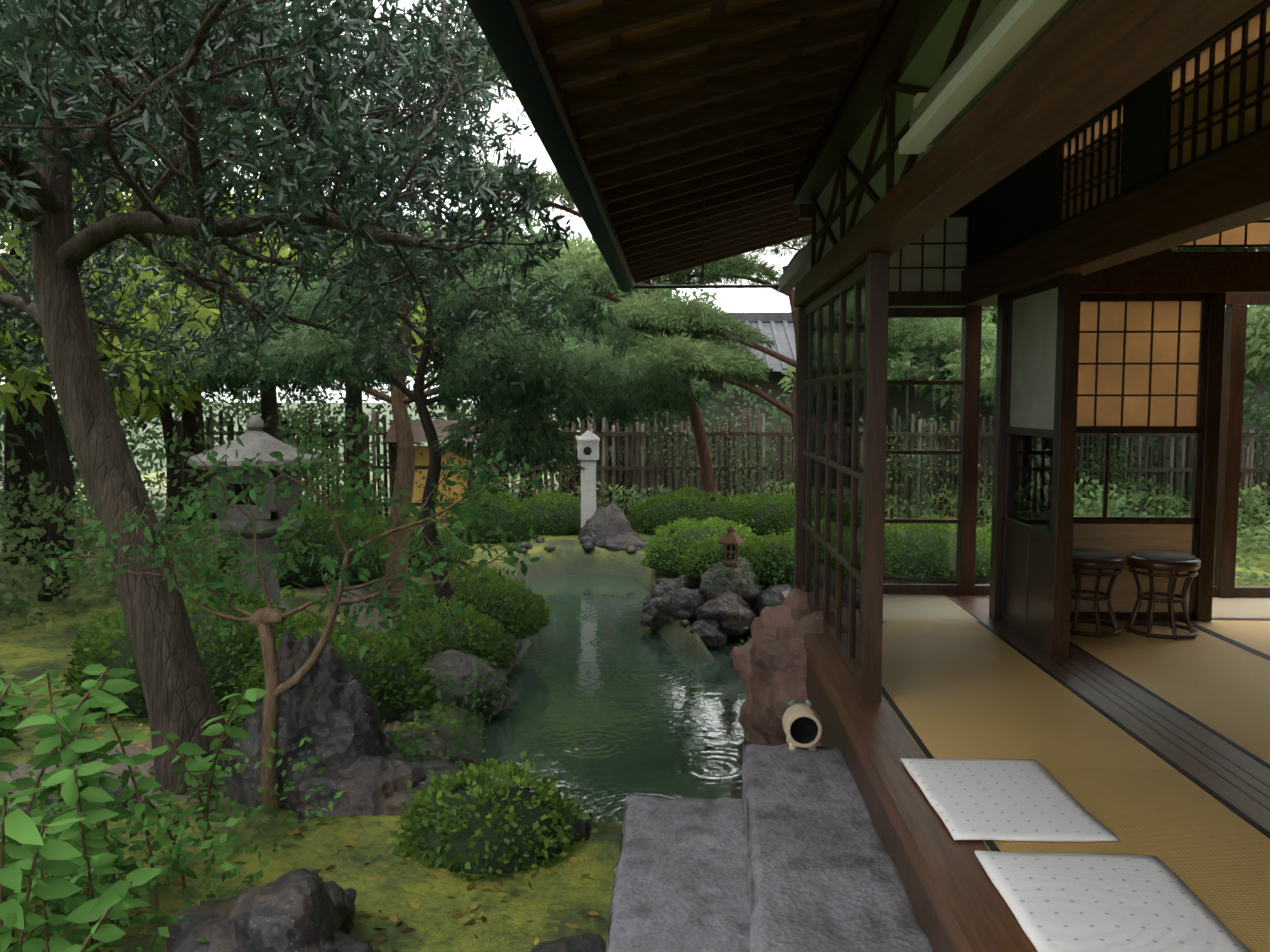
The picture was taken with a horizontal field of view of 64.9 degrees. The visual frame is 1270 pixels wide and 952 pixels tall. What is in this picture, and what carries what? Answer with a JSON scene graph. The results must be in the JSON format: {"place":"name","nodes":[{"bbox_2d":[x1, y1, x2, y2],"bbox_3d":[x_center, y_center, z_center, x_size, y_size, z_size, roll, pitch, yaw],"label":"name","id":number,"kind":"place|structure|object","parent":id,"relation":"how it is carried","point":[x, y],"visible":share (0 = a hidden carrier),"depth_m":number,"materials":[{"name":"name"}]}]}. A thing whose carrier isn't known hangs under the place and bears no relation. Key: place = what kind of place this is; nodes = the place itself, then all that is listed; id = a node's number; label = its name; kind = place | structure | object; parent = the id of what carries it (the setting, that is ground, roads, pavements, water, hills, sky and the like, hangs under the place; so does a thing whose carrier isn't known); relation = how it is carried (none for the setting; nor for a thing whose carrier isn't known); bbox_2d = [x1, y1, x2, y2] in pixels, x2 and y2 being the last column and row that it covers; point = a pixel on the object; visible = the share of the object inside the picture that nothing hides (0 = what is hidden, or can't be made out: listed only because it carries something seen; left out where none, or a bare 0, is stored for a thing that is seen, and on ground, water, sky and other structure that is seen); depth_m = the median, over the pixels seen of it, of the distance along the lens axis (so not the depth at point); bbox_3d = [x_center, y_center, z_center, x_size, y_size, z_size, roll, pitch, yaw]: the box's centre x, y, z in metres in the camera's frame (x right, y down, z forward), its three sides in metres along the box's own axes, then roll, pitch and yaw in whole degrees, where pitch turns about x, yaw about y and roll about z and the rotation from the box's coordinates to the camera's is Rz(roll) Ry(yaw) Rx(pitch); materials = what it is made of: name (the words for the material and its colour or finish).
{"place":"outdoors","nodes":[
{"label":"outdoors","id":0,"kind":"place"},
{"bbox_2d":[0,403,592,490],"bbox_3d":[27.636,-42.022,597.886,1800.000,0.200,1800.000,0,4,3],"label":"trees","id":1,"kind":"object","parent":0,"point":[367,411],"depth_m":120.01,"materials":[{"name":"green plant"}]},
{"bbox_2d":[376,573,751,822],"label":"pond water","id":2,"kind":"structure","parent":0,"point":[612,703],"depth_m":7.41,"materials":[{"name":"green liquid"}]},
{"bbox_2d":[493,626,522,668],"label":"shore rock","id":3,"kind":"object","parent":2,"relation":"on","point":[515,661],"visible":0.19,"depth_m":8.37,"materials":[{"name":"grey stone"}]},
{"bbox_2d":[0,0,1256,402],"label":"sky","id":4,"kind":"structure","parent":0,"point":[746,300],"materials":[{"name":"white"}]},
{"bbox_2d":[0,470,1269,951],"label":"garden ground","id":5,"kind":"structure","parent":0,"point":[560,896],"depth_m":4.49,"materials":[{"name":"green plant"}]},
{"bbox_2d":[9,778,136,827],"bbox_3d":[-2.724,1.630,4.856,0.650,0.244,0.499,0,4,3],"label":"rock","id":6,"kind":"object","parent":5,"relation":"on","point":[116,793],"visible":0.06,"depth_m":4.84,"materials":[{"name":"grey stone"}]},
{"bbox_2d":[0,663,267,951],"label":"plant","id":7,"kind":"object","parent":5,"relation":"on","point":[59,858],"depth_m":3.55,"materials":[{"name":"green plant"}]},
{"bbox_2d":[187,415,325,615],"bbox_3d":[-3.325,0.386,8.801,1.237,1.840,1.073,0,4,3],"label":"stone lantern","id":8,"kind":"object","parent":5,"relation":"on","point":[255,438],"visible":0.62,"depth_m":8.55,"materials":[{"name":"grey stone"}]},
{"bbox_2d":[166,868,372,951],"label":"foreground rock","id":9,"kind":"object","parent":5,"relation":"on","point":[302,910],"visible":1,"depth_m":3.38,"materials":[{"name":"grey stone"}]},
{"bbox_2d":[45,414,557,813],"bbox_3d":[-1.585,0.715,4.726,2.409,2.019,0.962,0,4,3],"label":"thin tree","id":10,"kind":"object","parent":5,"relation":"on","point":[214,576],"depth_m":4.67,"materials":[{"name":"green plant"}]},
{"bbox_2d":[0,0,607,794],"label":"tree","id":11,"kind":"object","parent":5,"relation":"on","point":[74,74],"depth_m":4.74,"materials":[{"name":"green plant"}]},
{"bbox_2d":[221,629,398,811],"bbox_3d":[-1.645,1.403,5.149,0.975,1.257,0.749,0,4,3],"label":"rock","id":12,"kind":"object","parent":5,"relation":"on","point":[329,706],"visible":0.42,"depth_m":4.97,"materials":[{"name":"grey stone"}]},
{"bbox_2d":[8,626,614,951],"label":"fallen leaves","id":13,"kind":"object","parent":5,"relation":"on","point":[294,833],"visible":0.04,"depth_m":4.22,"materials":[{"name":"brown plant"}]},
{"bbox_2d":[279,750,425,819],"bbox_3d":[-1.383,1.581,4.987,0.900,0.456,0.655,0,4,3],"label":"rock","id":14,"kind":"object","parent":5,"relation":"on","point":[368,785],"visible":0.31,"depth_m":4.79,"materials":[{"name":"grey stone"}]},
{"bbox_2d":[0,537,793,951],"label":"leafy plants","id":15,"kind":"object","parent":5,"relation":"on","point":[180,827],"visible":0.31,"depth_m":4.07,"materials":[{"name":"green plant"}]},
{"bbox_2d":[149,245,674,609],"bbox_3d":[-2.007,-0.454,9.773,4.805,3.503,1.868,0,4,3],"label":"tree","id":16,"kind":"object","parent":5,"relation":"on","point":[398,400],"visible":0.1,"depth_m":9.68,"materials":[{"name":"brown plant"}]},
{"bbox_2d":[102,224,714,433],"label":"pine needles","id":17,"kind":"object","parent":16,"relation":"attached to","point":[234,374],"visible":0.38,"depth_m":9.20,"materials":[{"name":"green plant"}]},
{"bbox_2d":[384,730,478,766],"bbox_3d":[-1.399,1.633,5.638,1.083,0.316,0.753,-2,5,-26],"label":"flat rock","id":18,"kind":"object","parent":5,"relation":"on","point":[443,747],"visible":0.04,"depth_m":5.74,"materials":[{"name":"grey stone"}]},
{"bbox_2d":[270,235,598,617],"bbox_3d":[-1.680,-0.213,7.837,2.867,3.407,1.576,2,5,25],"label":"pine","id":19,"kind":"object","parent":5,"relation":"on","point":[421,402],"visible":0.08,"depth_m":8.00,"materials":[{"name":"brown plant"}]},
{"bbox_2d":[260,220,632,480],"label":"pine needles","id":20,"kind":"object","parent":19,"relation":"attached to","point":[330,358],"visible":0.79,"depth_m":7.35,"materials":[{"name":"green plant"}]},
{"bbox_2d":[385,760,484,815],"bbox_3d":[-1.034,1.617,4.985,0.815,0.317,0.654,2,5,20],"label":"flat rock","id":21,"kind":"object","parent":5,"relation":"on","point":[395,800],"visible":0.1,"depth_m":4.87,"materials":[{"name":"grey stone"}]},
{"bbox_2d":[384,420,486,518],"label":"ochre gate","id":22,"kind":"structure","parent":5,"relation":"on","point":[418,435],"depth_m":16.12,"materials":[{"name":"ochre plaster"},{"name":"dark wood"}]},
{"bbox_2d":[407,667,475,712],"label":"flat rock","id":23,"kind":"object","parent":5,"relation":"on","point":[459,699],"visible":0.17,"depth_m":6.69,"materials":[{"name":"grey stone"}]},
{"bbox_2d":[423,650,511,716],"bbox_3d":[-1.272,1.506,7.267,0.727,0.454,0.580,4,6,39],"label":"shore rock","id":24,"kind":"object","parent":5,"relation":"on","point":[450,658],"visible":0.48,"depth_m":7.11,"materials":[{"name":"grey stone"}]},
{"bbox_2d":[0,38,994,601],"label":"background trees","id":25,"kind":"object","parent":5,"relation":"on","point":[54,466],"visible":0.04,"depth_m":11.66,"materials":[{"name":"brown plant"}]},
{"bbox_2d":[0,169,646,428],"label":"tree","id":26,"kind":"object","parent":25,"relation":"attached to","point":[104,348],"visible":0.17,"depth_m":9.26,"materials":[{"name":"green plant"}]},
{"bbox_2d":[1,0,996,402],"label":"tree leaves","id":27,"kind":"object","parent":25,"relation":"on","point":[515,240],"visible":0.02,"depth_m":17.02,"materials":[{"name":"green plant"}]},
{"bbox_2d":[0,34,1269,421],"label":"tree leaves","id":28,"kind":"object","parent":25,"relation":"on","point":[1256,342],"visible":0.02,"depth_m":16.01,"materials":[{"name":"green plant"}]},
{"bbox_2d":[337,535,693,841],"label":"shore pebbles","id":29,"kind":"object","parent":5,"relation":"on","point":[580,830],"visible":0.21,"depth_m":9.37,"materials":[{"name":"grey stone"}]},
{"bbox_2d":[0,482,1080,887],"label":"shrubs","id":30,"kind":"object","parent":5,"relation":"on","point":[433,838],"visible":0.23,"depth_m":7.57,"materials":[{"name":"green plant"}]},
{"bbox_2d":[380,43,717,502],"bbox_3d":[-0.446,-3.291,13.513,5.849,8.621,2.899,0,4,3],"label":"tree","id":31,"kind":"object","parent":5,"relation":"on","point":[590,276],"depth_m":13.63,"materials":[{"name":"green plant"}]},
{"bbox_2d":[530,934,605,951],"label":"rock","id":32,"kind":"object","parent":5,"relation":"on","point":[589,943],"visible":0.98,"depth_m":3.61,"materials":[{"name":"grey stone"}]},
{"bbox_2d":[576,431,599,527],"bbox_3d":[-0.655,0.104,14.081,0.311,1.490,0.311,0,4,3],"label":"stone lantern","id":33,"kind":"object","parent":5,"relation":"on","point":[588,447],"visible":0.83,"depth_m":13.97,"materials":[{"name":"white stone"}]},
{"bbox_2d":[578,503,640,541],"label":"rock","id":34,"kind":"object","parent":5,"relation":"on","point":[602,522],"visible":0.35,"depth_m":13.76,"materials":[{"name":"grey stone"}]},
{"bbox_2d":[595,535,649,551],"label":"rock","id":35,"kind":"object","parent":5,"relation":"on","point":[614,543],"visible":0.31,"depth_m":13.32,"materials":[{"name":"grey stone"}]},
{"bbox_2d":[0,388,1269,633],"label":"understory leaves","id":36,"kind":"object","parent":5,"relation":"on","point":[70,510],"visible":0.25,"depth_m":10.86,"materials":[{"name":"green plant"}]},
{"bbox_2d":[0,338,1269,521],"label":"hedge leaves","id":37,"kind":"object","parent":5,"relation":"on","point":[775,415],"visible":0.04,"depth_m":17.12,"materials":[{"name":"green plant"}]},
{"bbox_2d":[639,598,664,627],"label":"island rock","id":38,"kind":"object","parent":5,"relation":"on","point":[649,617],"visible":0.38,"depth_m":9.80,"materials":[{"name":"grey stone"}]},
{"bbox_2d":[642,579,687,611],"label":"island rock","id":39,"kind":"object","parent":5,"relation":"on","point":[662,589],"visible":0.21,"depth_m":10.12,"materials":[{"name":"grey stone"}]},
{"bbox_2d":[605,795,749,951],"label":"stone step","id":40,"kind":"object","parent":5,"relation":"on","point":[680,871],"visible":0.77,"depth_m":3.87,"materials":[{"name":"stone"}]},
{"bbox_2d":[655,587,705,623],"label":"island rock","id":41,"kind":"object","parent":5,"relation":"on","point":[669,604],"visible":0.54,"depth_m":9.56,"materials":[{"name":"grey stone"}]},
{"bbox_2d":[672,575,700,588],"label":"island rock","id":42,"kind":"object","parent":5,"relation":"on","point":[690,583],"visible":0.08,"depth_m":10.52,"materials":[{"name":"grey stone"}]},
{"bbox_2d":[689,618,726,646],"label":"island rock","id":43,"kind":"object","parent":5,"relation":"on","point":[710,632],"visible":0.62,"depth_m":9.10,"materials":[{"name":"grey stone"}]},
{"bbox_2d":[174,406,1269,523],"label":"garden fence","id":44,"kind":"object","parent":5,"relation":"on","point":[1246,472],"visible":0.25,"depth_m":15.92,"materials":[{"name":"brown wood"}]},
{"bbox_2d":[695,590,757,636],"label":"island rock","id":45,"kind":"object","parent":5,"relation":"on","point":[731,612],"visible":0.69,"depth_m":9.23,"materials":[{"name":"grey stone"}]},
{"bbox_2d":[698,557,762,608],"bbox_3d":[0.951,1.062,9.837,0.664,0.493,0.767,1,4,15],"label":"island rock","id":46,"kind":"object","parent":5,"relation":"on","point":[748,593],"visible":0.48,"depth_m":9.63,"materials":[{"name":"grey stone"}]},
{"bbox_2d":[718,525,742,565],"bbox_3d":[0.945,0.677,9.836,0.248,0.385,0.215,0,4,3],"label":"lantern","id":47,"kind":"object","parent":46,"relation":"on","point":[731,539],"visible":0.94,"depth_m":9.79,"materials":[{"name":"stone"}]},
{"bbox_2d":[208,398,1269,520],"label":"fence vine leaves","id":48,"kind":"object","parent":5,"relation":"on","point":[332,428],"visible":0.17,"depth_m":15.84,"materials":[{"name":"green plant"}]},
{"bbox_2d":[754,584,792,616],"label":"island rock","id":49,"kind":"object","parent":5,"relation":"on","point":[763,600],"visible":0.25,"depth_m":9.39,"materials":[{"name":"grey stone"}]},
{"bbox_2d":[760,581,793,588],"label":"island rock","id":50,"kind":"object","parent":5,"relation":"on","point":[766,585],"visible":0.02,"depth_m":9.91,"materials":[{"name":"grey stone"}]},
{"bbox_2d":[563,235,996,445],"bbox_3d":[1.938,-1.317,13.723,5.943,4.644,3.285,0,4,3],"label":"red pine","id":51,"kind":"object","parent":5,"relation":"on","point":[671,316],"depth_m":13.39,"materials":[{"name":"plant"}]},
{"bbox_2d":[730,588,886,745],"bbox_3d":[1.246,1.371,6.488,1.114,1.216,1.618,-2,5,-20],"label":"red rock","id":52,"kind":"object","parent":5,"relation":"on","point":[769,659],"visible":0.19,"depth_m":6.22,"materials":[{"name":"red stone"}]},
{"bbox_2d":[741,744,932,951],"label":"stone step","id":53,"kind":"object","parent":5,"relation":"on","point":[822,874],"visible":0.83,"depth_m":3.57,"materials":[{"name":"stone"}]},
{"bbox_2d":[782,699,821,750],"bbox_3d":[0.798,1.188,4.801,0.182,0.221,0.247,0,4,3],"label":"pig figurine","id":54,"kind":"object","parent":53,"relation":"on","point":[802,725],"visible":1,"depth_m":4.74,"materials":[{"name":"beige ceramic"}]},
{"bbox_2d":[883,576,912,583],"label":"rock","id":55,"kind":"object","parent":5,"relation":"on","point":[885,581],"depth_m":11.51,"materials":[{"name":"grey stone"}]},
{"bbox_2d":[596,312,1269,497],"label":"neighbour house","id":56,"kind":"structure","parent":5,"relation":"on","point":[778,327],"depth_m":20.06,"materials":[{"name":"grey"}]},
{"bbox_2d":[781,591,1269,951],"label":"house floor","id":57,"kind":"structure","parent":5,"relation":"on","point":[1135,744],"depth_m":4.22,"materials":[{"name":"tatami straw"},{"name":"dark wood"}]},
{"bbox_2d":[900,758,1118,841],"bbox_3d":[1.289,1.129,3.536,0.538,0.019,0.718,0,4,3],"label":"floor cushion","id":58,"kind":"object","parent":57,"relation":"on","point":[1005,799],"visible":1,"depth_m":3.46,"materials":[{"name":"fabric"}]},
{"bbox_2d":[794,0,1269,265],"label":"house upper walls","id":59,"kind":"structure","parent":57,"relation":"on","point":[1020,205],"depth_m":5.33,"materials":[{"name":"brown wood"}]},
{"bbox_2d":[889,218,1057,429],"bbox_3d":[1.807,-1.040,6.287,1.128,1.460,1.744,0,4,3],"label":"shoji paper","id":60,"kind":"object","parent":59,"relation":"on","point":[1033,359],"visible":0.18,"depth_m":6.12,"materials":[{"name":"white paper"}]},
{"bbox_2d":[794,0,1269,307],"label":"kamoi beams","id":61,"kind":"structure","parent":59,"relation":"attached to","point":[1077,64],"depth_m":3.58,"materials":[{"name":"brown wood"}]},
{"bbox_2d":[466,0,952,292],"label":"roof","id":62,"kind":"structure","parent":61,"relation":"on","point":[743,100],"depth_m":4.60,"materials":[{"name":"brown wood"}]},
{"bbox_2d":[702,162,704,277],"bbox_3d":[0.403,-1.508,5.881,0.016,0.675,0.011,0,4,3],"label":"hanging cord","id":63,"kind":"object","parent":62,"relation":"hanging from","point":[703,220],"visible":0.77,"depth_m":5.88,"materials":[{"name":"brown fabric"}]},
{"bbox_2d":[811,0,981,268],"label":"roof screen braces","id":64,"kind":"object","parent":61,"relation":"attached to","point":[886,156],"visible":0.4,"depth_m":4.86,"materials":[{"name":"brown wood"}]},
{"bbox_2d":[815,0,1000,261],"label":"roof screen","id":65,"kind":"object","parent":61,"relation":"attached to","point":[924,69],"depth_m":4.32,"materials":[{"name":"green"}]},
{"bbox_2d":[898,0,1078,153],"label":"awning cassette","id":66,"kind":"object","parent":61,"relation":"attached to","point":[1008,35],"visible":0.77,"depth_m":2.62,"materials":[{"name":"white plastic"}]},
{"bbox_2d":[1070,524,1192,611],"bbox_3d":[3.010,0.585,6.423,1.170,0.580,0.012,0,4,3],"label":"wall panel","id":67,"kind":"object","parent":59,"relation":"attached to","point":[1123,540],"visible":0.29,"depth_m":6.41,"materials":[{"name":"brown wood"}]},
{"bbox_2d":[1062,7,1269,425],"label":"shoji paper","id":68,"kind":"object","parent":59,"relation":"on","point":[1136,381],"visible":0.31,"depth_m":6.30,"materials":[{"name":"beige paper"}]},
{"bbox_2d":[794,9,1269,701],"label":"house frames","id":69,"kind":"structure","parent":57,"relation":"on","point":[1028,589],"depth_m":6.25,"materials":[{"name":"brown wood"}]},
{"bbox_2d":[803,279,1195,665],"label":"window glass panes","id":70,"kind":"object","parent":69,"relation":"in","point":[1030,479],"visible":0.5,"depth_m":6.06,"materials":[{"name":"clear glass"}]},
{"bbox_2d":[1070,549,1124,637],"bbox_3d":[2.770,0.706,6.112,0.408,0.494,0.408,0,4,3],"label":"rattan stool","id":71,"kind":"object","parent":57,"relation":"on","point":[1099,561],"visible":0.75,"depth_m":5.98,"materials":[{"name":"brown wicker"}]},
{"bbox_2d":[975,850,1250,951],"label":"floor cushion","id":72,"kind":"object","parent":57,"relation":"on","point":[1072,902],"visible":0.98,"depth_m":2.75,"materials":[{"name":"fabric"}]},
{"bbox_2d":[1123,550,1200,639],"bbox_3d":[3.188,0.711,6.043,0.408,0.494,0.408,0,4,3],"label":"rattan stool","id":73,"kind":"object","parent":57,"relation":"on","point":[1150,561],"visible":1,"depth_m":5.94,"materials":[{"name":"brown wicker"}]}
]}

